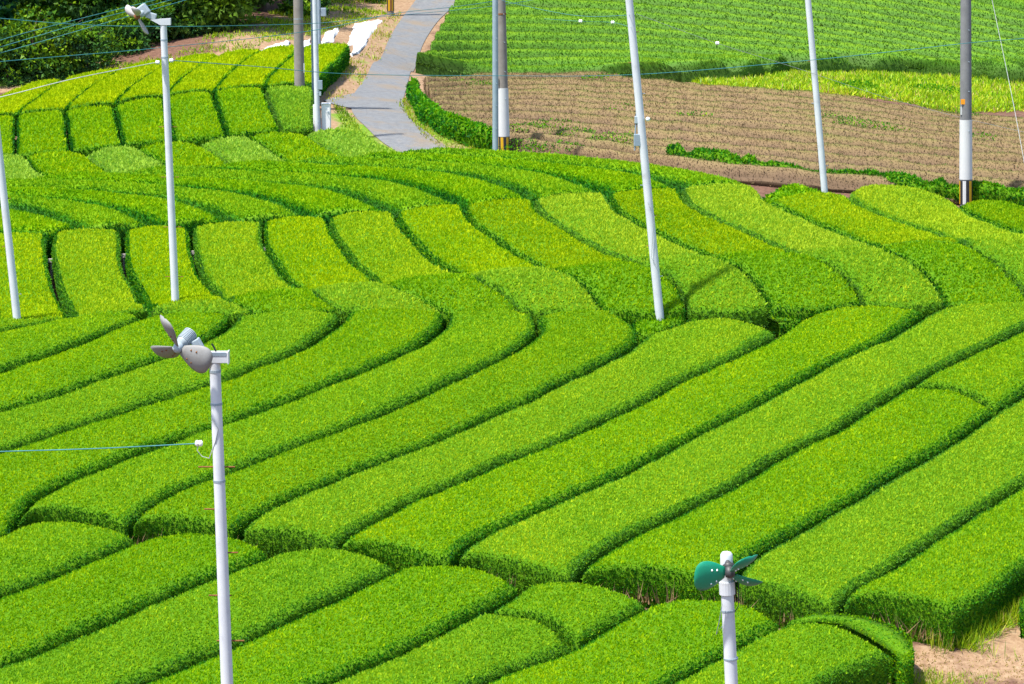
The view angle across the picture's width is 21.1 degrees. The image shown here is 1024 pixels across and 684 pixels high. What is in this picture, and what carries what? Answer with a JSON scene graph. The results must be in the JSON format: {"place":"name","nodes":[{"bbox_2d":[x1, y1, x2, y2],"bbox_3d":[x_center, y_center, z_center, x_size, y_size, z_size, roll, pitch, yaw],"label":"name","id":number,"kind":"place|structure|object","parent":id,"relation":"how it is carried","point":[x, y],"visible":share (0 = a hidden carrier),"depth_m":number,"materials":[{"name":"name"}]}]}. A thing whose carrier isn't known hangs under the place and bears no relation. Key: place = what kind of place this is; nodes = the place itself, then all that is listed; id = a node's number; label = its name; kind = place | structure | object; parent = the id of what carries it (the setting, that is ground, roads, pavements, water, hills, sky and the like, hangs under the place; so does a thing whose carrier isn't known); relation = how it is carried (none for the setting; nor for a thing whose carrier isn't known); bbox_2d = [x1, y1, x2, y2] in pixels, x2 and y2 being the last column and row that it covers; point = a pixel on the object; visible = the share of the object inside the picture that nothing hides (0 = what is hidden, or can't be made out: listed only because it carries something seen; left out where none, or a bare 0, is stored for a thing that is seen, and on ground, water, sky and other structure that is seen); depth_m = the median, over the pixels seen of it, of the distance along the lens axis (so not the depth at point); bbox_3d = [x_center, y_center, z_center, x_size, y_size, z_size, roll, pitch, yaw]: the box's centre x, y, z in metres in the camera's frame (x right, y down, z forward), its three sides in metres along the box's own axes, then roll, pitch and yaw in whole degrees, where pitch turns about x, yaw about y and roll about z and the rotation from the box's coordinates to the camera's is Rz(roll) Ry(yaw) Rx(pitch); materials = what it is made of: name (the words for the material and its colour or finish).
{"place":"outdoors","nodes":[
{"label":"outdoors","id":0,"kind":"place"},
{"bbox_2d":[87,0,386,71],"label":"bank grass","id":1,"kind":"structure","parent":0,"point":[347,9],"depth_m":109.66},
{"bbox_2d":[351,0,454,151],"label":"farm road","id":2,"kind":"structure","parent":0,"point":[383,117],"depth_m":98.81,"materials":[{"name":"concrete"}]},
{"bbox_2d":[0,0,1023,683],"bbox_3d":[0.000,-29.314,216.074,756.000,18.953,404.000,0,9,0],"label":"ground","id":3,"kind":"structure","parent":0,"point":[1010,646],"depth_m":98.78,"materials":[{"name":"soil"}]},
{"bbox_2d":[0,232,67,321],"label":"tea hedge","id":4,"kind":"object","parent":3,"relation":"on","point":[37,297],"visible":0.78,"depth_m":65.58,"materials":[{"name":"green plant"}]},
{"bbox_2d":[15,109,68,159],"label":"tea hedge","id":5,"kind":"object","parent":3,"relation":"on","point":[39,132],"visible":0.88,"depth_m":83.33,"materials":[{"name":"green plant"}]},
{"bbox_2d":[0,520,133,598],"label":"tea hedge","id":6,"kind":"object","parent":3,"relation":"on","point":[35,554],"visible":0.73,"depth_m":49.44,"materials":[{"name":"green plant"}]},
{"bbox_2d":[19,67,118,124],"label":"tea hedge","id":7,"kind":"object","parent":3,"relation":"on","point":[61,97],"visible":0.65,"depth_m":90.56,"materials":[{"name":"green plant"}]},
{"bbox_2d":[0,311,138,372],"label":"tea hedge","id":8,"kind":"object","parent":3,"relation":"on","point":[23,345],"visible":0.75,"depth_m":59.15,"materials":[{"name":"green plant"}]},
{"bbox_2d":[0,194,147,253],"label":"tea hedge","id":9,"kind":"object","parent":3,"relation":"on","point":[77,214],"visible":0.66,"depth_m":71.72,"materials":[{"name":"green plant"}]},
{"bbox_2d":[47,20,125,76],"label":"leafy bush","id":10,"kind":"object","parent":3,"relation":"on","point":[93,60],"visible":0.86,"depth_m":101.04,"materials":[{"name":"green plant"}]},
{"bbox_2d":[65,105,121,156],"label":"tea hedge","id":11,"kind":"object","parent":3,"relation":"on","point":[89,129],"visible":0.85,"depth_m":83.76,"materials":[{"name":"green plant"}]},
{"bbox_2d":[49,227,148,320],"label":"tea hedge","id":12,"kind":"object","parent":3,"relation":"on","point":[88,276],"visible":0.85,"depth_m":66.17,"materials":[{"name":"green plant"}]},
{"bbox_2d":[0,310,228,412],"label":"tea hedge","id":13,"kind":"object","parent":3,"relation":"on","point":[121,350],"visible":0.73,"depth_m":57.99,"materials":[{"name":"green plant"}]},
{"bbox_2d":[6,185,222,250],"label":"tea hedge","id":14,"kind":"object","parent":3,"relation":"on","point":[149,210],"visible":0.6,"depth_m":72.85,"materials":[{"name":"green plant"}]},
{"bbox_2d":[68,58,170,118],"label":"tea hedge","id":15,"kind":"object","parent":3,"relation":"on","point":[110,90],"visible":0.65,"depth_m":91.20,"materials":[{"name":"green plant"}]},
{"bbox_2d":[0,532,265,667],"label":"tea hedge","id":16,"kind":"object","parent":3,"relation":"on","point":[84,600],"visible":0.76,"depth_m":47.82,"materials":[{"name":"green plant"}]},
{"bbox_2d":[114,96,164,149],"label":"tea hedge","id":17,"kind":"object","parent":3,"relation":"on","point":[140,121],"visible":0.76,"depth_m":84.43,"materials":[{"name":"green plant"}]},
{"bbox_2d":[6,177,298,246],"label":"tea hedge","id":18,"kind":"object","parent":3,"relation":"on","point":[225,205],"visible":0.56,"depth_m":73.89,"materials":[{"name":"green plant"}]},
{"bbox_2d":[125,3,182,300],"bbox_3d":[-7.925,-3.637,60.896,1.198,7.642,0.760,0,9,0],"label":"fan pole","id":19,"kind":"object","parent":3,"relation":"on","point":[141,10],"visible":0.98,"depth_m":60.83,"materials":[{"name":"metal"}]},
{"bbox_2d":[117,53,218,104],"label":"tea hedge","id":20,"kind":"object","parent":3,"relation":"on","point":[149,85],"visible":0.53,"depth_m":91.68,"materials":[{"name":"green plant"}]},
{"bbox_2d":[0,308,339,453],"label":"tea hedge","id":21,"kind":"object","parent":3,"relation":"on","point":[251,342],"visible":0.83,"depth_m":57.04,"materials":[{"name":"green plant"}]},
{"bbox_2d":[124,224,224,317],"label":"tea hedge","id":22,"kind":"object","parent":3,"relation":"on","point":[147,260],"visible":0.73,"depth_m":66.86,"materials":[{"name":"green plant"}]},
{"bbox_2d":[0,547,394,683],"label":"tea hedge","id":23,"kind":"object","parent":3,"relation":"on","point":[168,637],"visible":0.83,"depth_m":46.79,"materials":[{"name":"green plant"}]},
{"bbox_2d":[151,315,243,683],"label":"fan pole","id":24,"kind":"object","parent":3,"relation":"on","point":[193,351],"visible":1,"depth_m":36.64,"materials":[{"name":"metal"}]},
{"bbox_2d":[170,91,225,146],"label":"tea hedge","id":25,"kind":"object","parent":3,"relation":"on","point":[195,119],"visible":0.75,"depth_m":84.63,"materials":[{"name":"green plant"}]},
{"bbox_2d":[34,170,381,227],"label":"tea hedge","id":26,"kind":"object","parent":3,"relation":"on","point":[311,201],"visible":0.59,"depth_m":74.88,"materials":[{"name":"green plant"}]},
{"bbox_2d":[167,0,260,39],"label":"broadleaf tree","id":27,"kind":"object","parent":3,"relation":"on","point":[234,14],"visible":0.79,"depth_m":105.42,"materials":[{"name":"green plant"}]},
{"bbox_2d":[170,48,260,105],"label":"tea hedge","id":28,"kind":"object","parent":3,"relation":"on","point":[207,76],"visible":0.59,"depth_m":92.06,"materials":[{"name":"green plant"}]},
{"bbox_2d":[0,307,442,532],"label":"tea hedge","id":29,"kind":"object","parent":3,"relation":"on","point":[358,342],"visible":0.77,"depth_m":55.75,"materials":[{"name":"green plant"}]},
{"bbox_2d":[191,220,292,302],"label":"tea hedge","id":30,"kind":"object","parent":3,"relation":"on","point":[232,260],"visible":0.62,"depth_m":67.52,"materials":[{"name":"green plant"}]},
{"bbox_2d":[214,86,279,138],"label":"tea hedge","id":31,"kind":"object","parent":3,"relation":"on","point":[245,111],"visible":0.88,"depth_m":85.24,"materials":[{"name":"green plant"}]},
{"bbox_2d":[215,44,293,95],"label":"tea hedge","id":32,"kind":"object","parent":3,"relation":"on","point":[273,57],"visible":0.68,"depth_m":92.82,"materials":[{"name":"green plant"}]},
{"bbox_2d":[17,307,535,541],"bbox_3d":[-4.113,1.705,55.773,2.718,3.243,14.388,7,11,38],"label":"tea hedge","id":33,"kind":"object","parent":3,"relation":"on","point":[122,496],"visible":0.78,"depth_m":54.95,"materials":[{"name":"green plant"}]},
{"bbox_2d":[233,287,336,315],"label":"tea hedge","id":34,"kind":"object","parent":3,"relation":"on","point":[269,300],"visible":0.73,"depth_m":61.15,"materials":[{"name":"green plant"}]},
{"bbox_2d":[264,84,313,136],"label":"tea hedge","id":35,"kind":"object","parent":3,"relation":"on","point":[291,108],"visible":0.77,"depth_m":85.76,"materials":[{"name":"green plant"}]},
{"bbox_2d":[128,164,453,225],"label":"tea hedge","id":36,"kind":"object","parent":3,"relation":"on","point":[393,198],"visible":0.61,"depth_m":75.47,"materials":[{"name":"green plant"}]},
{"bbox_2d":[265,42,350,96],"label":"tea hedge","id":37,"kind":"object","parent":3,"relation":"on","point":[334,58],"visible":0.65,"depth_m":96.14,"materials":[{"name":"green plant"}]},
{"bbox_2d":[263,216,370,289],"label":"tea hedge","id":38,"kind":"object","parent":3,"relation":"on","point":[304,252],"visible":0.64,"depth_m":67.98,"materials":[{"name":"green plant"}]},
{"bbox_2d":[148,564,517,683],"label":"tea hedge","id":39,"kind":"object","parent":3,"relation":"on","point":[400,613],"visible":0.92,"depth_m":46.56,"materials":[{"name":"green plant"}]},
{"bbox_2d":[211,159,527,214],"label":"tea hedge","id":40,"kind":"object","parent":3,"relation":"on","point":[463,192],"visible":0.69,"depth_m":76.23,"materials":[{"name":"green plant"}]},
{"bbox_2d":[311,280,444,328],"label":"tea hedge","id":41,"kind":"object","parent":3,"relation":"on","point":[344,300],"visible":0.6,"depth_m":61.46,"materials":[{"name":"green plant"}]},
{"bbox_2d":[132,308,637,544],"bbox_3d":[-1.923,1.776,55.546,2.897,3.299,14.410,7,11,36],"label":"tea hedge","id":42,"kind":"object","parent":3,"relation":"on","point":[564,347],"visible":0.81,"depth_m":54.77,"materials":[{"name":"green plant"}]},
{"bbox_2d":[328,210,451,284],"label":"tea hedge","id":43,"kind":"object","parent":3,"relation":"on","point":[377,246],"visible":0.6,"depth_m":68.39,"materials":[{"name":"green plant"}]},
{"bbox_2d":[405,76,491,149],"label":"roadside hedge","id":44,"kind":"object","parent":3,"relation":"on","point":[453,126],"visible":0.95,"depth_m":86.46,"materials":[{"name":"green plant"}]},
{"bbox_2d":[300,154,598,207],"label":"tea hedge","id":45,"kind":"object","parent":3,"relation":"on","point":[532,186],"visible":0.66,"depth_m":76.64,"materials":[{"name":"green plant"}]},
{"bbox_2d":[389,272,514,331],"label":"tea hedge","id":46,"kind":"object","parent":3,"relation":"on","point":[446,294],"visible":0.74,"depth_m":61.73,"materials":[{"name":"green plant"}]},
{"bbox_2d":[334,613,570,683],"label":"tea hedge","id":47,"kind":"object","parent":3,"relation":"on","point":[485,648],"visible":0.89,"depth_m":45.74,"materials":[{"name":"green plant"}]},
{"bbox_2d":[396,203,545,274],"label":"tea hedge","id":48,"kind":"object","parent":3,"relation":"on","point":[450,238],"visible":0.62,"depth_m":68.67,"materials":[{"name":"green plant"}]},
{"bbox_2d":[242,317,775,559],"bbox_3d":[0.435,1.931,55.358,2.332,3.249,14.829,8,12,40],"label":"tea hedge","id":49,"kind":"object","parent":3,"relation":"on","point":[336,515],"visible":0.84,"depth_m":54.34,"materials":[{"name":"green plant"}]},
{"bbox_2d":[362,150,670,202],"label":"tea hedge","id":50,"kind":"object","parent":3,"relation":"on","point":[608,183],"visible":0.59,"depth_m":76.97,"materials":[{"name":"green plant"}]},
{"bbox_2d":[470,265,600,339],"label":"tea hedge","id":51,"kind":"object","parent":3,"relation":"on","point":[536,293],"visible":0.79,"depth_m":61.81,"materials":[{"name":"green plant"}]},
{"bbox_2d":[464,197,625,269],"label":"tea hedge","id":52,"kind":"object","parent":3,"relation":"on","point":[523,229],"visible":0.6,"depth_m":69.02,"materials":[{"name":"green plant"}]},
{"bbox_2d":[415,52,680,81],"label":"tea hedge","id":53,"kind":"object","parent":3,"relation":"on","point":[437,65],"visible":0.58,"depth_m":103.90,"materials":[{"name":"green plant"}]},
{"bbox_2d":[494,580,644,652],"bbox_3d":[1.020,4.936,47.478,2.126,1.364,1.831,6,11,35],"label":"tea hedge","id":54,"kind":"object","parent":3,"relation":"on","point":[574,616],"visible":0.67,"depth_m":47.22,"materials":[{"name":"green plant"}]},
{"bbox_2d":[404,146,746,196],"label":"tea hedge","id":55,"kind":"object","parent":3,"relation":"on","point":[679,179],"visible":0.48,"depth_m":77.90,"materials":[{"name":"green plant"}]},
{"bbox_2d":[422,52,730,82],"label":"tea hedge","id":56,"kind":"object","parent":3,"relation":"on","point":[690,65],"visible":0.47,"depth_m":104.95,"materials":[{"name":"green plant"}]},
{"bbox_2d":[425,47,764,78],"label":"tea hedge","id":57,"kind":"object","parent":3,"relation":"on","point":[735,61],"visible":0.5,"depth_m":108.14,"materials":[{"name":"green plant"}]},
{"bbox_2d":[428,39,790,73],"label":"tea hedge","id":58,"kind":"object","parent":3,"relation":"on","point":[486,45],"visible":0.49,"depth_m":109.99,"materials":[{"name":"green plant"}]},
{"bbox_2d":[534,191,701,262],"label":"tea hedge","id":59,"kind":"object","parent":3,"relation":"on","point":[595,221],"visible":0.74,"depth_m":69.67,"materials":[{"name":"green plant"}]},
{"bbox_2d":[557,260,686,328],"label":"tea hedge","id":60,"kind":"object","parent":3,"relation":"on","point":[623,290],"visible":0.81,"depth_m":61.85,"materials":[{"name":"green plant"}]},
{"bbox_2d":[341,305,922,572],"bbox_3d":[3.084,1.849,55.656,2.271,3.552,17.092,8,12,40],"label":"tea hedge","id":61,"kind":"object","parent":3,"relation":"on","point":[449,526],"visible":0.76,"depth_m":53.96,"materials":[{"name":"green plant"}]},
{"bbox_2d":[487,599,778,683],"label":"tea hedge","id":62,"kind":"object","parent":3,"relation":"on","point":[673,642],"visible":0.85,"depth_m":45.92,"materials":[{"name":"green plant"}]},
{"bbox_2d":[625,0,663,320],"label":"fan pole","id":63,"kind":"object","parent":3,"relation":"on","point":[640,139],"visible":0.97,"depth_m":60.53,"materials":[{"name":"metal"}]},
{"bbox_2d":[434,30,856,71],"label":"tea hedge","id":64,"kind":"object","parent":3,"relation":"on","point":[791,55],"visible":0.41,"depth_m":111.14,"materials":[{"name":"green plant"}]},
{"bbox_2d":[439,22,908,73],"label":"tea hedge","id":65,"kind":"object","parent":3,"relation":"on","point":[879,62],"visible":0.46,"depth_m":112.60,"materials":[{"name":"green plant"}]},
{"bbox_2d":[609,187,786,257],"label":"tea hedge","id":66,"kind":"object","parent":3,"relation":"on","point":[679,221],"visible":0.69,"depth_m":69.71,"materials":[{"name":"green plant"}]},
{"bbox_2d":[638,254,769,329],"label":"tea hedge","id":67,"kind":"object","parent":3,"relation":"on","point":[708,287],"visible":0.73,"depth_m":61.85,"materials":[{"name":"green plant"}]},
{"bbox_2d":[444,13,981,78],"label":"tea hedge","id":68,"kind":"object","parent":3,"relation":"on","point":[918,63],"visible":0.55,"depth_m":113.96,"materials":[{"name":"green plant"}]},
{"bbox_2d":[422,70,1023,122],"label":"pruned tea row","id":69,"kind":"object","parent":3,"relation":"on","point":[690,85],"visible":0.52,"depth_m":96.77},
{"bbox_2d":[423,77,1023,128],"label":"pruned tea row","id":70,"kind":"object","parent":3,"relation":"on","point":[864,106],"visible":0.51,"depth_m":94.62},
{"bbox_2d":[427,83,1023,132],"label":"pruned tea row","id":71,"kind":"object","parent":3,"relation":"on","point":[671,94],"visible":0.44,"depth_m":93.22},
{"bbox_2d":[429,87,1023,137],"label":"pruned tea row","id":72,"kind":"object","parent":3,"relation":"on","point":[672,100],"visible":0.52,"depth_m":91.35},
{"bbox_2d":[431,92,1023,143],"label":"pruned tea row","id":73,"kind":"object","parent":3,"relation":"on","point":[784,114],"visible":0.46,"depth_m":90.00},
{"bbox_2d":[498,137,958,204],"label":"pruned tea row","id":74,"kind":"object","parent":3,"relation":"on","point":[776,176],"visible":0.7,"depth_m":79.07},
{"bbox_2d":[694,551,762,683],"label":"fan pole","id":75,"kind":"object","parent":3,"relation":"on","point":[708,575],"visible":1,"depth_m":33.80,"materials":[{"name":"metal"}]},
{"bbox_2d":[434,97,1023,148],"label":"pruned tea row","id":76,"kind":"object","parent":3,"relation":"on","point":[717,114],"visible":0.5,"depth_m":88.46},
{"bbox_2d":[439,103,1023,154],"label":"pruned tea row","id":77,"kind":"object","parent":3,"relation":"on","point":[758,124],"visible":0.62,"depth_m":86.85,"materials":[{"name":"plant"}]},
{"bbox_2d":[445,108,1023,162],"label":"pruned tea row","id":78,"kind":"object","parent":3,"relation":"on","point":[811,137],"visible":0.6,"depth_m":84.82,"materials":[{"name":"plant"}]},
{"bbox_2d":[448,5,1023,84],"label":"tea hedge","id":79,"kind":"object","parent":3,"relation":"on","point":[992,68],"visible":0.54,"depth_m":114.92,"materials":[{"name":"green plant"}]},
{"bbox_2d":[453,0,1023,67],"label":"tea hedge","id":80,"kind":"object","parent":3,"relation":"on","point":[662,9],"visible":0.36,"depth_m":116.92,"materials":[{"name":"green plant"}]},
{"bbox_2d":[459,301,1023,595],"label":"tea hedge","id":81,"kind":"object","parent":3,"relation":"on","point":[572,540],"visible":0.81,"depth_m":53.70,"materials":[{"name":"green plant"}]},
{"bbox_2d":[462,115,1023,170],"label":"pruned tea row","id":82,"kind":"object","parent":3,"relation":"on","point":[843,149],"visible":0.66,"depth_m":82.70,"materials":[{"name":"plant"}]},
{"bbox_2d":[484,123,1023,180],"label":"pruned tea row","id":83,"kind":"object","parent":3,"relation":"on","point":[879,160],"visible":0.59,"depth_m":80.73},
{"bbox_2d":[509,131,1023,187],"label":"pruned tea row","id":84,"kind":"object","parent":3,"relation":"on","point":[810,165],"visible":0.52,"depth_m":79.72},
{"bbox_2d":[681,181,869,253],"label":"tea hedge","id":85,"kind":"object","parent":3,"relation":"on","point":[747,210],"visible":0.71,"depth_m":70.56,"materials":[{"name":"green plant"}]},
{"bbox_2d":[675,622,890,683],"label":"tea hedge","id":86,"kind":"object","parent":3,"relation":"on","point":[812,653],"visible":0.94,"depth_m":45.54,"materials":[{"name":"green plant"}]},
{"bbox_2d":[581,388,992,607],"bbox_3d":[5.409,2.982,52.277,2.577,2.718,11.594,7,11,36],"label":"tea hedge","id":87,"kind":"object","parent":3,"relation":"on","point":[791,496],"visible":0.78,"depth_m":51.73,"materials":[{"name":"green plant"}]},
{"bbox_2d":[716,249,860,337],"bbox_3d":[6.289,-1.087,62.624,2.123,1.896,3.402,-5,10,-28],"label":"tea hedge","id":88,"kind":"object","parent":3,"relation":"on","point":[799,286],"visible":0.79,"depth_m":62.09,"materials":[{"name":"green plant"}]},
{"bbox_2d":[594,0,1023,59],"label":"tea hedge","id":89,"kind":"object","parent":3,"relation":"on","point":[776,15],"visible":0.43,"depth_m":116.22,"materials":[{"name":"green plant"}]},
{"bbox_2d":[784,612,915,683],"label":"tea hedge","id":90,"kind":"object","parent":3,"relation":"on","point":[893,642],"visible":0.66,"depth_m":46.48,"materials":[{"name":"green plant"}]},
{"bbox_2d":[688,0,1023,54],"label":"tea hedge","id":91,"kind":"object","parent":3,"relation":"on","point":[844,18],"visible":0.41,"depth_m":116.79,"materials":[{"name":"green plant"}]},
{"bbox_2d":[692,68,1023,112],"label":"meadow grass","id":92,"kind":"structure","parent":3,"relation":"on","point":[984,92],"depth_m":102.45,"materials":[{"name":"plant"}]},
{"bbox_2d":[771,191,961,249],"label":"tea hedge","id":93,"kind":"object","parent":3,"relation":"on","point":[841,215],"visible":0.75,"depth_m":70.33,"materials":[{"name":"green plant"}]},
{"bbox_2d":[800,244,943,319],"bbox_3d":[8.240,-1.138,62.837,2.023,1.934,3.532,-5,10,-29],"label":"tea hedge","id":94,"kind":"object","parent":3,"relation":"on","point":[874,276],"visible":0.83,"depth_m":62.37,"materials":[{"name":"green plant"}]},
{"bbox_2d":[734,398,1023,628],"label":"tea hedge","id":95,"kind":"object","parent":3,"relation":"on","point":[831,563],"visible":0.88,"depth_m":50.47,"materials":[{"name":"green plant"}]},
{"bbox_2d":[741,0,1023,46],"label":"tea hedge","id":96,"kind":"object","parent":3,"relation":"on","point":[873,16],"visible":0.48,"depth_m":117.56,"materials":[{"name":"green plant"}]},
{"bbox_2d":[748,157,1023,205],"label":"weed strip","id":97,"kind":"object","parent":3,"relation":"on","point":[984,190],"visible":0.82,"depth_m":77.39,"materials":[{"name":"green plant"}]},
{"bbox_2d":[844,487,1023,650],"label":"tea hedge","id":98,"kind":"object","parent":3,"relation":"on","point":[964,578],"visible":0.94,"depth_m":48.11,"materials":[{"name":"green plant"}]},
{"bbox_2d":[849,183,1023,247],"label":"tea hedge","id":99,"kind":"object","parent":3,"relation":"on","point":[925,210],"visible":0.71,"depth_m":71.62,"materials":[{"name":"green plant"}]},
{"bbox_2d":[884,240,1023,309],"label":"tea hedge","id":100,"kind":"object","parent":3,"relation":"on","point":[956,274],"visible":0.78,"depth_m":62.66,"materials":[{"name":"green plant"}]},
{"bbox_2d":[959,0,971,205],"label":"utility pole","id":101,"kind":"object","parent":3,"relation":"on","point":[965,165],"visible":0.91,"depth_m":76.53,"materials":[{"name":"grey concrete"}]},
{"bbox_2d":[915,331,1023,417],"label":"tea hedge","id":102,"kind":"object","parent":3,"relation":"on","point":[991,379],"visible":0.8,"depth_m":57.04,"materials":[{"name":"green plant"}]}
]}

